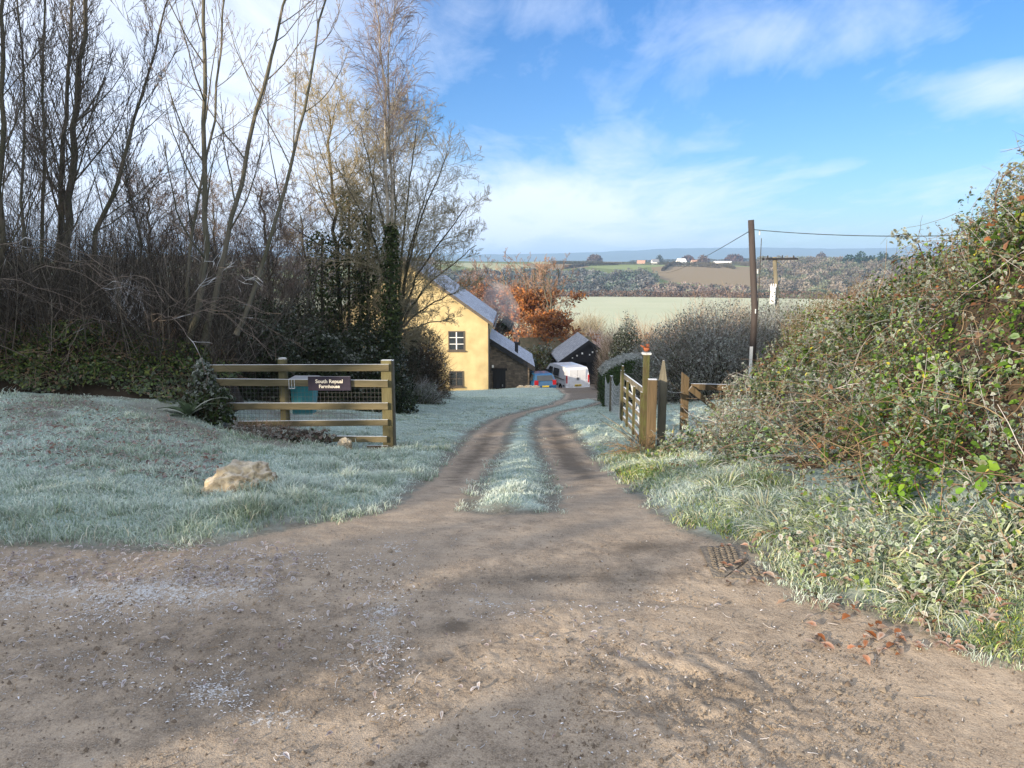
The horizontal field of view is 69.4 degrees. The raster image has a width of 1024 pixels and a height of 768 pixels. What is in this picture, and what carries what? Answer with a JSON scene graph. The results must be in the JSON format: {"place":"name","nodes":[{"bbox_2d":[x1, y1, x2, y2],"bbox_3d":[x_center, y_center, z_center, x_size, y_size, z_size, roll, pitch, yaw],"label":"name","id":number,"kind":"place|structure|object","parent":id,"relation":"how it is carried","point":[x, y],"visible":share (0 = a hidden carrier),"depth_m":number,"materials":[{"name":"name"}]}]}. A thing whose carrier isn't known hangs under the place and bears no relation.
{"place":"outdoors","nodes":[
{"label":"outdoors","id":0,"kind":"place"},
{"bbox_2d":[20,260,910,298],"bbox_3d":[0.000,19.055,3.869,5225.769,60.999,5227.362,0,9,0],"label":"hills","id":1,"kind":"structure","parent":0,"point":[704,275],"depth_m":806.69,"materials":[{"name":"plant"}]},
{"bbox_2d":[90,254,966,297],"bbox_3d":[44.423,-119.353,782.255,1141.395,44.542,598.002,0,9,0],"label":"hillside wood","id":2,"kind":"object","parent":1,"relation":"on","point":[815,268],"visible":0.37,"depth_m":668.30,"materials":[{"name":"plant"}]},
{"bbox_2d":[563,262,618,268],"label":"hedgerow","id":3,"kind":"object","parent":1,"relation":"on","point":[590,263],"visible":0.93,"depth_m":890.94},
{"bbox_2d":[550,261,663,264],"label":"hedgerow","id":4,"kind":"object","parent":1,"relation":"on","point":[578,262],"visible":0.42,"depth_m":1019.60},
{"bbox_2d":[630,258,756,262],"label":"hedgerow","id":5,"kind":"object","parent":1,"relation":"on","point":[668,260],"visible":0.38,"depth_m":1228.99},
{"bbox_2d":[672,263,720,267],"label":"hedgerow","id":6,"kind":"object","parent":1,"relation":"on","point":[696,265],"visible":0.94,"depth_m":863.88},
{"bbox_2d":[656,262,759,265],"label":"hedgerow","id":7,"kind":"object","parent":1,"relation":"on","point":[664,263],"visible":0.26,"depth_m":944.49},
{"bbox_2d":[694,262,735,268],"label":"hedgerow","id":8,"kind":"object","parent":1,"relation":"on","point":[727,265],"visible":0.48,"depth_m":860.53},
{"bbox_2d":[724,254,743,260],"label":"hill tree","id":9,"kind":"object","parent":1,"relation":"on","point":[735,257],"visible":0.98,"depth_m":1211.78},
{"bbox_2d":[854,251,867,265],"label":"tree","id":10,"kind":"object","parent":1,"relation":"on","point":[859,257],"visible":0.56,"depth_m":805.72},
{"bbox_2d":[13,246,957,261],"bbox_3d":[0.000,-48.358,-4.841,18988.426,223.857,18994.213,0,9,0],"label":"distant hills","id":11,"kind":"structure","parent":0,"point":[646,255],"depth_m":5847.25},
{"bbox_2d":[445,388,565,400],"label":"lawn","id":12,"kind":"structure","parent":0,"point":[521,391],"depth_m":39.39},
{"bbox_2d":[343,261,497,390],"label":"yellow house","id":13,"kind":"structure","parent":12,"relation":"on","point":[469,337],"depth_m":50.20,"materials":[{"name":"paint"}]},
{"bbox_2d":[448,331,465,351],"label":"window","id":14,"kind":"structure","parent":13,"relation":"in","point":[454,337],"depth_m":50.15,"materials":[{"name":"white paint"}]},
{"bbox_2d":[449,371,464,387],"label":"window","id":15,"kind":"structure","parent":13,"relation":"in","point":[459,375],"depth_m":50.55,"materials":[{"name":"grey glass"}]},
{"bbox_2d":[429,256,506,335],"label":"beech tree","id":16,"kind":"object","parent":12,"relation":"on","point":[476,290],"visible":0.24,"depth_m":85.78,"materials":[{"name":"brown plant"}]},
{"bbox_2d":[493,316,520,343],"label":"beech tree","id":17,"kind":"object","parent":12,"relation":"on","point":[503,326],"visible":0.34,"depth_m":63.63,"materials":[{"name":"plant"}]},
{"bbox_2d":[479,252,540,341],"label":"beech tree","id":18,"kind":"object","parent":12,"relation":"on","point":[504,305],"visible":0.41,"depth_m":84.75,"materials":[{"name":"brown plant"}]},
{"bbox_2d":[490,329,534,388],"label":"stone outhouse","id":19,"kind":"structure","parent":12,"relation":"on","point":[512,364],"depth_m":53.04,"materials":[{"name":"stone"}]},
{"bbox_2d":[493,371,505,388],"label":"door","id":20,"kind":"structure","parent":19,"relation":"in","point":[499,377],"depth_m":53.07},
{"bbox_2d":[489,248,588,341],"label":"beech tree","id":21,"kind":"object","parent":12,"relation":"on","point":[529,301],"visible":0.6,"depth_m":75.89,"materials":[{"name":"orange plant"}]},
{"bbox_2d":[527,342,554,370],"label":"ivy bush","id":22,"kind":"object","parent":12,"relation":"on","point":[544,357],"visible":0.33,"depth_m":70.72,"materials":[{"name":"green plant"}]},
{"bbox_2d":[517,254,599,345],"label":"beech tree","id":23,"kind":"object","parent":12,"relation":"on","point":[550,318],"visible":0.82,"depth_m":74.07,"materials":[{"name":"orange plant"}]},
{"bbox_2d":[0,508,1023,767],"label":"road","id":24,"kind":"structure","parent":0,"point":[498,546],"depth_m":3.02,"materials":[{"name":"soil"}]},
{"bbox_2d":[4,555,1004,766],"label":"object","id":25,"kind":"object","parent":24,"relation":"on","point":[420,672],"visible":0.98,"depth_m":2.92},
{"bbox_2d":[0,526,1023,767],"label":"loose grit","id":26,"kind":"object","parent":24,"relation":"on","point":[605,764],"visible":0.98,"depth_m":2.80,"materials":[{"name":"gravel"}]},
{"bbox_2d":[1,544,1023,767],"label":"frost flakes","id":27,"kind":"object","parent":24,"relation":"on","point":[282,638],"visible":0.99,"depth_m":3.29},
{"bbox_2d":[699,545,770,581],"bbox_3d":[1.193,0.985,4.024,0.308,0.059,0.484,0,9,0],"label":"drain cover","id":28,"kind":"object","parent":24,"relation":"on","point":[714,557],"visible":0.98,"depth_m":3.98,"materials":[{"name":"metal"}]},
{"bbox_2d":[719,510,1023,664],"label":"orange fallen leaves","id":29,"kind":"object","parent":24,"relation":"on","point":[899,634],"visible":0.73,"depth_m":3.31,"materials":[{"name":"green plant"}]},
{"bbox_2d":[0,387,1023,671],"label":"verge","id":30,"kind":"structure","parent":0,"point":[820,476],"depth_m":5.65,"materials":[{"name":"plant"}]},
{"bbox_2d":[5,0,153,320],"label":"alder tree","id":31,"kind":"object","parent":30,"relation":"on","point":[84,13],"visible":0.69,"depth_m":11.88,"materials":[{"name":"brown plant"}]},
{"bbox_2d":[55,0,207,291],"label":"alder tree","id":32,"kind":"object","parent":30,"relation":"on","point":[123,159],"visible":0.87,"depth_m":11.76,"materials":[{"name":"brown plant"}]},
{"bbox_2d":[0,296,266,420],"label":"hedge bank","id":33,"kind":"structure","parent":30,"relation":"on","point":[141,380],"depth_m":9.80,"materials":[{"name":"green plant"}]},
{"bbox_2d":[0,0,80,317],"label":"hazel tree","id":34,"kind":"object","parent":33,"relation":"on","point":[24,162],"visible":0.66,"depth_m":10.88,"materials":[{"name":"brown plant"}]},
{"bbox_2d":[0,0,97,338],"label":"hazel tree","id":35,"kind":"object","parent":33,"relation":"on","point":[4,137],"visible":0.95,"depth_m":9.95,"materials":[{"name":"brown plant"}]},
{"bbox_2d":[0,0,112,317],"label":"hazel tree","id":36,"kind":"object","parent":33,"relation":"on","point":[44,25],"visible":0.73,"depth_m":11.12,"materials":[{"name":"brown plant"}]},
{"bbox_2d":[0,224,304,386],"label":"hazel shoots","id":37,"kind":"object","parent":33,"relation":"on","point":[206,309],"visible":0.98,"depth_m":9.42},
{"bbox_2d":[170,352,240,426],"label":"ivy bush","id":38,"kind":"object","parent":33,"relation":"on","point":[197,389],"visible":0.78,"depth_m":9.38,"materials":[{"name":"green plant"}]},
{"bbox_2d":[134,0,353,354],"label":"sycamore tree","id":39,"kind":"object","parent":33,"relation":"on","point":[203,188],"visible":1,"depth_m":10.10,"materials":[{"name":"brown plant"}]},
{"bbox_2d":[81,82,188,306],"bbox_3d":[-6.422,-2.871,12.730,1.612,4.344,1.209,7,12,39],"label":"hazel tree","id":40,"kind":"object","parent":30,"relation":"on","point":[124,176],"visible":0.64,"depth_m":12.56,"materials":[{"name":"brown plant"}]},
{"bbox_2d":[72,149,248,324],"bbox_3d":[-7.748,-2.688,16.421,3.745,4.786,3.133,0,9,0],"label":"hawthorn tree","id":41,"kind":"object","parent":30,"relation":"on","point":[161,202],"visible":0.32,"depth_m":16.48,"materials":[{"name":"brown plant"}]},
{"bbox_2d":[0,193,344,402],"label":"bare shoots","id":42,"kind":"object","parent":30,"relation":"on","point":[103,307],"visible":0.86,"depth_m":10.26,"materials":[{"name":"plant"}]},
{"bbox_2d":[154,394,227,416],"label":"fern","id":43,"kind":"object","parent":30,"relation":"on","point":[188,409],"visible":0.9,"depth_m":9.12,"materials":[{"name":"green plant"}]},
{"bbox_2d":[1,159,401,399],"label":"bare scrub","id":44,"kind":"object","parent":30,"relation":"on","point":[194,274],"visible":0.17,"depth_m":13.89,"materials":[{"name":"plant"}]},
{"bbox_2d":[1,134,423,332],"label":"back scrub","id":45,"kind":"object","parent":30,"relation":"on","point":[189,239],"visible":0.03,"depth_m":22.23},
{"bbox_2d":[147,169,297,315],"bbox_3d":[-8.574,-3.138,21.167,4.058,6.020,4.343,-8,12,-41],"label":"hawthorn tree","id":46,"kind":"object","parent":30,"relation":"on","point":[212,210],"visible":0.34,"depth_m":20.45,"materials":[{"name":"brown plant"}]},
{"bbox_2d":[204,459,277,493],"bbox_3d":[-2.074,0.708,5.604,0.582,0.282,0.435,0,9,0],"label":"boulder","id":47,"kind":"object","parent":30,"relation":"on","point":[236,471],"visible":0.53,"depth_m":5.51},
{"bbox_2d":[200,288,319,402],"bbox_3d":[-4.900,-0.505,13.506,2.698,2.564,2.238,0,9,0],"label":"holly bush","id":48,"kind":"object","parent":30,"relation":"on","point":[268,394],"visible":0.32,"depth_m":13.31,"materials":[{"name":"green plant"}]},
{"bbox_2d":[184,133,348,332],"bbox_3d":[-5.571,-2.783,16.779,3.841,5.931,4.013,0,9,0],"label":"hawthorn tree","id":49,"kind":"object","parent":30,"relation":"on","point":[266,192],"visible":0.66,"depth_m":16.69,"materials":[{"name":"brown plant"}]},
{"bbox_2d":[215,414,336,443],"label":"shrub","id":50,"kind":"object","parent":30,"relation":"on","point":[280,432],"visible":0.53,"depth_m":9.39,"materials":[{"name":"green plant"}]},
{"bbox_2d":[194,357,395,448],"bbox_3d":[-2.809,0.474,9.695,2.544,1.641,0.185,0,9,0],"label":"rail fence","id":51,"kind":"object","parent":30,"relation":"on","point":[385,383],"visible":0.62,"depth_m":9.58,"materials":[{"name":"brown wood"}]},
{"bbox_2d":[288,375,318,412],"bbox_3d":[-2.799,0.155,9.862,0.350,0.527,0.635,0,9,0],"label":"grit bin","id":52,"kind":"object","parent":51,"relation":"hanging from","point":[302,394],"visible":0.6,"depth_m":9.89,"materials":[{"name":"plastic"}]},
{"bbox_2d":[308,376,350,390],"bbox_3d":[-2.343,-0.007,9.501,0.546,0.184,0.033,0,9,0],"label":"house sign","id":53,"kind":"object","parent":51,"relation":"attached to","point":[329,383],"visible":1,"depth_m":9.49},
{"bbox_2d":[239,298,364,402],"bbox_3d":[-4.570,-0.414,15.589,3.131,2.901,2.327,0,9,0],"label":"holly bush","id":54,"kind":"object","parent":30,"relation":"on","point":[315,349],"visible":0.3,"depth_m":15.21,"materials":[{"name":"green plant"}]},
{"bbox_2d":[231,170,415,334],"bbox_3d":[-5.445,-2.708,20.363,4.361,6.222,4.171,-8,12,-42],"label":"hawthorn tree","id":55,"kind":"object","parent":30,"relation":"on","point":[298,244],"visible":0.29,"depth_m":19.93,"materials":[{"name":"brown plant"}]},
{"bbox_2d":[302,229,345,362],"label":"ivy clump","id":56,"kind":"object","parent":30,"relation":"on","point":[323,294],"visible":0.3,"depth_m":17.90,"materials":[{"name":"green plant"}]},
{"bbox_2d":[216,48,469,341],"bbox_3d":[-4.500,-3.910,18.703,5.299,8.748,7.665,-6,11,-34],"label":"ash tree","id":57,"kind":"object","parent":30,"relation":"on","point":[348,105],"visible":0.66,"depth_m":17.95,"materials":[{"name":"brown plant"}]},
{"bbox_2d":[327,185,366,346],"bbox_3d":[-4.168,-2.157,18.507,1.309,5.431,1.245,0,9,0],"label":"ivy clump","id":58,"kind":"object","parent":57,"relation":"attached to","point":[349,289],"visible":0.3,"depth_m":18.22,"materials":[{"name":"green plant"}]},
{"bbox_2d":[337,437,351,449],"bbox_3d":[-2.135,0.773,9.436,0.215,0.176,0.182,0,9,0],"label":"boulder","id":59,"kind":"object","parent":30,"relation":"on","point":[345,442],"visible":0.5,"depth_m":9.38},
{"bbox_2d":[0,398,720,759],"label":"frosty leaf litter","id":60,"kind":"object","parent":30,"relation":"on","point":[234,554],"visible":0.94,"depth_m":4.00,"materials":[{"name":"plant"}]},
{"bbox_2d":[353,213,382,363],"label":"ivy clump","id":61,"kind":"object","parent":30,"relation":"on","point":[364,305],"visible":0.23,"depth_m":18.11,"materials":[{"name":"green plant"}]},
{"bbox_2d":[318,317,425,414],"bbox_3d":[-3.358,-0.166,16.276,2.976,2.643,2.426,0,9,0],"label":"holly bush","id":62,"kind":"object","parent":30,"relation":"on","point":[370,395],"visible":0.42,"depth_m":15.77,"materials":[{"name":"green plant"}]},
{"bbox_2d":[317,0,440,354],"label":"birch tree","id":63,"kind":"object","parent":30,"relation":"on","point":[387,91],"visible":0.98,"depth_m":15.43,"materials":[{"name":"brown plant"}]},
{"bbox_2d":[376,222,403,409],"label":"ivy clump","id":64,"kind":"object","parent":63,"relation":"attached to","point":[391,318],"visible":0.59,"depth_m":15.87,"materials":[{"name":"green plant"}]},
{"bbox_2d":[297,89,490,374],"bbox_3d":[-2.532,-3.254,16.833,4.254,7.471,3.969,0,9,0],"label":"apple tree","id":65,"kind":"object","parent":30,"relation":"on","point":[405,271],"visible":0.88,"depth_m":16.38,"materials":[{"name":"brown plant"}]},
{"bbox_2d":[373,313,437,389],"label":"dark bush","id":66,"kind":"object","parent":30,"relation":"on","point":[411,361],"visible":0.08,"depth_m":20.13,"materials":[{"name":"green plant"}]},
{"bbox_2d":[402,374,447,404],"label":"shrub","id":67,"kind":"object","parent":30,"relation":"on","point":[421,392],"visible":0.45,"depth_m":19.59,"materials":[{"name":"green plant"}]},
{"bbox_2d":[402,317,461,398],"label":"dark bush","id":68,"kind":"object","parent":30,"relation":"on","point":[434,365],"visible":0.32,"depth_m":22.40,"materials":[{"name":"green plant"}]},
{"bbox_2d":[518,336,592,359],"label":"stone barn","id":69,"kind":"structure","parent":30,"relation":"on","point":[525,343],"depth_m":73.46,"materials":[{"name":"grey"}]},
{"bbox_2d":[583,324,614,347],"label":"frosted shrub","id":70,"kind":"object","parent":30,"relation":"on","point":[595,337],"visible":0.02,"depth_m":86.12,"materials":[{"name":"grey plant"}]},
{"bbox_2d":[586,319,620,389],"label":"bare bush","id":71,"kind":"object","parent":30,"relation":"on","point":[605,349],"visible":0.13,"depth_m":42.06,"materials":[{"name":"grey plant"}]},
{"bbox_2d":[604,370,624,418],"bbox_3d":[2.219,0.333,16.615,0.113,2.186,6.398,1,9,4],"label":"netting fence","id":72,"kind":"object","parent":30,"relation":"on","point":[610,392],"visible":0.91,"depth_m":15.84,"materials":[{"name":"grey metal"}]},
{"bbox_2d":[598,412,638,443],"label":"fallen stems","id":73,"kind":"object","parent":30,"relation":"on","point":[627,437],"visible":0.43,"depth_m":11.77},
{"bbox_2d":[604,311,643,369],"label":"dark bush","id":74,"kind":"object","parent":30,"relation":"on","point":[623,347],"visible":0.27,"depth_m":37.87,"materials":[{"name":"green plant"}]},
{"bbox_2d":[596,351,655,406],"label":"clipped hedge","id":75,"kind":"object","parent":30,"relation":"on","point":[616,363],"visible":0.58,"depth_m":19.65,"materials":[{"name":"green plant"}]},
{"bbox_2d":[597,424,662,456],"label":"dead grass clump","id":76,"kind":"object","parent":30,"relation":"on","point":[629,449],"visible":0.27,"depth_m":9.92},
{"bbox_2d":[640,344,651,447],"bbox_3d":[1.907,0.335,10.694,0.154,1.847,0.120,0,9,0],"label":"mossy post","id":77,"kind":"object","parent":30,"relation":"on","point":[646,354],"visible":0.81,"depth_m":10.59,"materials":[{"name":"brown wood"}]},
{"bbox_2d":[620,365,642,443],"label":"field gate","id":78,"kind":"structure","parent":77,"relation":"attached to","point":[636,401],"depth_m":11.66,"materials":[{"name":"brown wood"}]},
{"bbox_2d":[625,335,666,370],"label":"hawthorn bush","id":79,"kind":"object","parent":30,"relation":"on","point":[635,350],"visible":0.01,"depth_m":23.15,"materials":[{"name":"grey plant"}]},
{"bbox_2d":[611,310,683,351],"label":"bare bush","id":80,"kind":"object","parent":30,"relation":"on","point":[642,334],"visible":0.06,"depth_m":58.01,"materials":[{"name":"grey plant"}]},
{"bbox_2d":[646,378,656,450],"bbox_3d":[1.926,0.633,10.250,0.122,1.414,0.140,1,9,6],"label":"gate post","id":81,"kind":"object","parent":30,"relation":"on","point":[651,404],"visible":0.55,"depth_m":10.14,"materials":[{"name":"brown wood"}]},
{"bbox_2d":[656,360,666,446],"bbox_3d":[2.099,0.494,10.385,0.092,1.665,0.150,0,9,0],"label":"gate post","id":82,"kind":"object","parent":30,"relation":"on","point":[662,404],"visible":0.82,"depth_m":10.29,"materials":[{"name":"grey wood"}]},
{"bbox_2d":[656,281,720,351],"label":"bare bush","id":83,"kind":"object","parent":30,"relation":"on","point":[698,308],"visible":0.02,"depth_m":55.92,"materials":[{"name":"grey plant"}]},
{"bbox_2d":[615,291,788,406],"bbox_3d":[5.091,-0.636,19.121,5.069,3.531,3.713,0,9,0],"label":"hawthorn bush","id":84,"kind":"object","parent":30,"relation":"on","point":[708,355],"visible":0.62,"depth_m":18.46,"materials":[{"name":"grey plant"}]},
{"bbox_2d":[669,372,734,429],"bbox_3d":[2.941,0.543,11.838,1.236,1.458,0.363,-3,10,-17],"label":"brace post","id":85,"kind":"object","parent":30,"relation":"on","point":[694,388],"visible":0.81,"depth_m":11.79,"materials":[{"name":"brown wood"}]},
{"bbox_2d":[698,280,761,335],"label":"bare bush","id":86,"kind":"object","parent":30,"relation":"on","point":[730,311],"visible":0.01,"depth_m":53.76,"materials":[{"name":"grey plant"}]},
{"bbox_2d":[747,220,761,394],"bbox_3d":[5.570,-1.456,17.279,0.344,4.655,0.188,0,9,0],"label":"utility pole","id":87,"kind":"object","parent":30,"relation":"on","point":[754,304],"visible":0.81,"depth_m":17.13,"materials":[{"name":"brown wood"}]},
{"bbox_2d":[754,229,964,236],"bbox_3d":[7.280,-2.970,14.325,0.014,0.290,6.290,-6,11,-33],"label":"overhead wire","id":88,"kind":"object","parent":87,"relation":"attached to","point":[846,235],"visible":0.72,"depth_m":15.09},
{"bbox_2d":[729,288,822,378],"bbox_3d":[7.131,-0.810,20.119,4.447,3.548,3.842,0,9,0],"label":"hawthorn bush","id":89,"kind":"object","parent":30,"relation":"on","point":[774,320],"visible":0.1,"depth_m":19.64,"materials":[{"name":"grey plant"}]},
{"bbox_2d":[762,255,797,314],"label":"utility pole","id":90,"kind":"object","parent":30,"relation":"on","point":[775,275],"visible":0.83,"depth_m":46.35,"materials":[{"name":"brown wood"}]},
{"bbox_2d":[749,289,810,329],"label":"scrub bush","id":91,"kind":"object","parent":30,"relation":"on","point":[787,308],"visible":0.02,"depth_m":24.80,"materials":[{"name":"grey plant"}]},
{"bbox_2d":[758,288,847,375],"bbox_3d":[6.929,-0.708,17.028,2.519,3.017,2.411,7,11,37],"label":"gorse bush","id":92,"kind":"object","parent":30,"relation":"on","point":[782,331],"visible":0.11,"depth_m":17.05,"materials":[{"name":"green plant"}]},
{"bbox_2d":[618,435,1023,621],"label":"verge weeds","id":93,"kind":"object","parent":30,"relation":"on","point":[915,584],"visible":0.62,"depth_m":3.81,"materials":[{"name":"green plant"}]},
{"bbox_2d":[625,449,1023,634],"bbox_3d":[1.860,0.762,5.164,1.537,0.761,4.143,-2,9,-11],"label":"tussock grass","id":94,"kind":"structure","parent":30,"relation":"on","point":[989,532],"depth_m":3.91,"materials":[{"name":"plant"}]},
{"bbox_2d":[782,269,887,342],"bbox_3d":[7.110,-0.837,15.068,2.948,2.974,2.766,0,9,0],"label":"scrub bush","id":95,"kind":"object","parent":30,"relation":"on","point":[845,292],"visible":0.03,"depth_m":14.93,"materials":[{"name":"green plant"}]},
{"bbox_2d":[651,130,1023,578],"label":"bramble hedge","id":96,"kind":"object","parent":30,"relation":"on","point":[903,371],"visible":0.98,"depth_m":5.75,"materials":[{"name":"green plant"}]},
{"bbox_2d":[0,0,1023,254],"label":"sky","id":97,"kind":"structure","parent":0,"point":[598,125],"materials":[{"name":"blue"}]},
{"bbox_2d":[386,384,650,510],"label":"driveway","id":98,"kind":"structure","parent":0,"point":[592,488],"depth_m":7.47,"materials":[{"name":"soil"}]},
{"bbox_2d":[462,399,598,514],"bbox_3d":[0.940,0.689,16.020,1.673,3.161,21.818,1,9,8],"label":"grass strip","id":99,"kind":"object","parent":98,"relation":"on","point":[509,440],"depth_m":7.66,"materials":[{"name":"plant"}]},
{"bbox_2d":[464,398,595,511],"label":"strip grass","id":100,"kind":"structure","parent":99,"relation":"on","point":[521,484],"depth_m":6.52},
{"bbox_2d":[530,371,555,387],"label":"blue car","id":101,"kind":"object","parent":98,"relation":"on","point":[543,379],"visible":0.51,"depth_m":52.32,"materials":[{"name":"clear metal"}]},
{"bbox_2d":[544,362,589,387],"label":"white van","id":102,"kind":"object","parent":98,"relation":"on","point":[570,375],"visible":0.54,"depth_m":54.98,"materials":[{"name":"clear metal"}]},
{"bbox_2d":[551,332,602,383],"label":"black shed","id":103,"kind":"structure","parent":98,"relation":"on","point":[578,348],"depth_m":64.86,"materials":[{"name":"wood"}]},
{"bbox_2d":[589,362,599,383],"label":"door","id":104,"kind":"structure","parent":103,"relation":"in","point":[591,364],"depth_m":65.01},
{"bbox_2d":[227,297,844,345],"bbox_3d":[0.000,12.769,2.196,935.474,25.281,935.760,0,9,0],"label":"field","id":105,"kind":"structure","parent":0,"point":[661,307],"depth_m":318.28,"materials":[{"name":"plant"}]},
{"bbox_2d":[463,259,528,334],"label":"beech tree","id":106,"kind":"object","parent":105,"relation":"on","point":[492,292],"visible":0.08,"depth_m":91.09,"materials":[{"name":"brown plant"}]},
{"bbox_2d":[569,305,613,344],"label":"round tree","id":107,"kind":"object","parent":105,"relation":"on","point":[594,326],"visible":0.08,"depth_m":149.10,"materials":[{"name":"beige plant"}]},
{"bbox_2d":[351,289,870,299],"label":"hedgerow","id":108,"kind":"object","parent":105,"relation":"on","point":[657,294],"visible":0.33,"depth_m":387.81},
{"bbox_2d":[587,435,1023,663],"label":"bank grass","id":109,"kind":"structure","parent":0,"point":[689,487],"depth_m":4.25,"materials":[{"name":"plant"}]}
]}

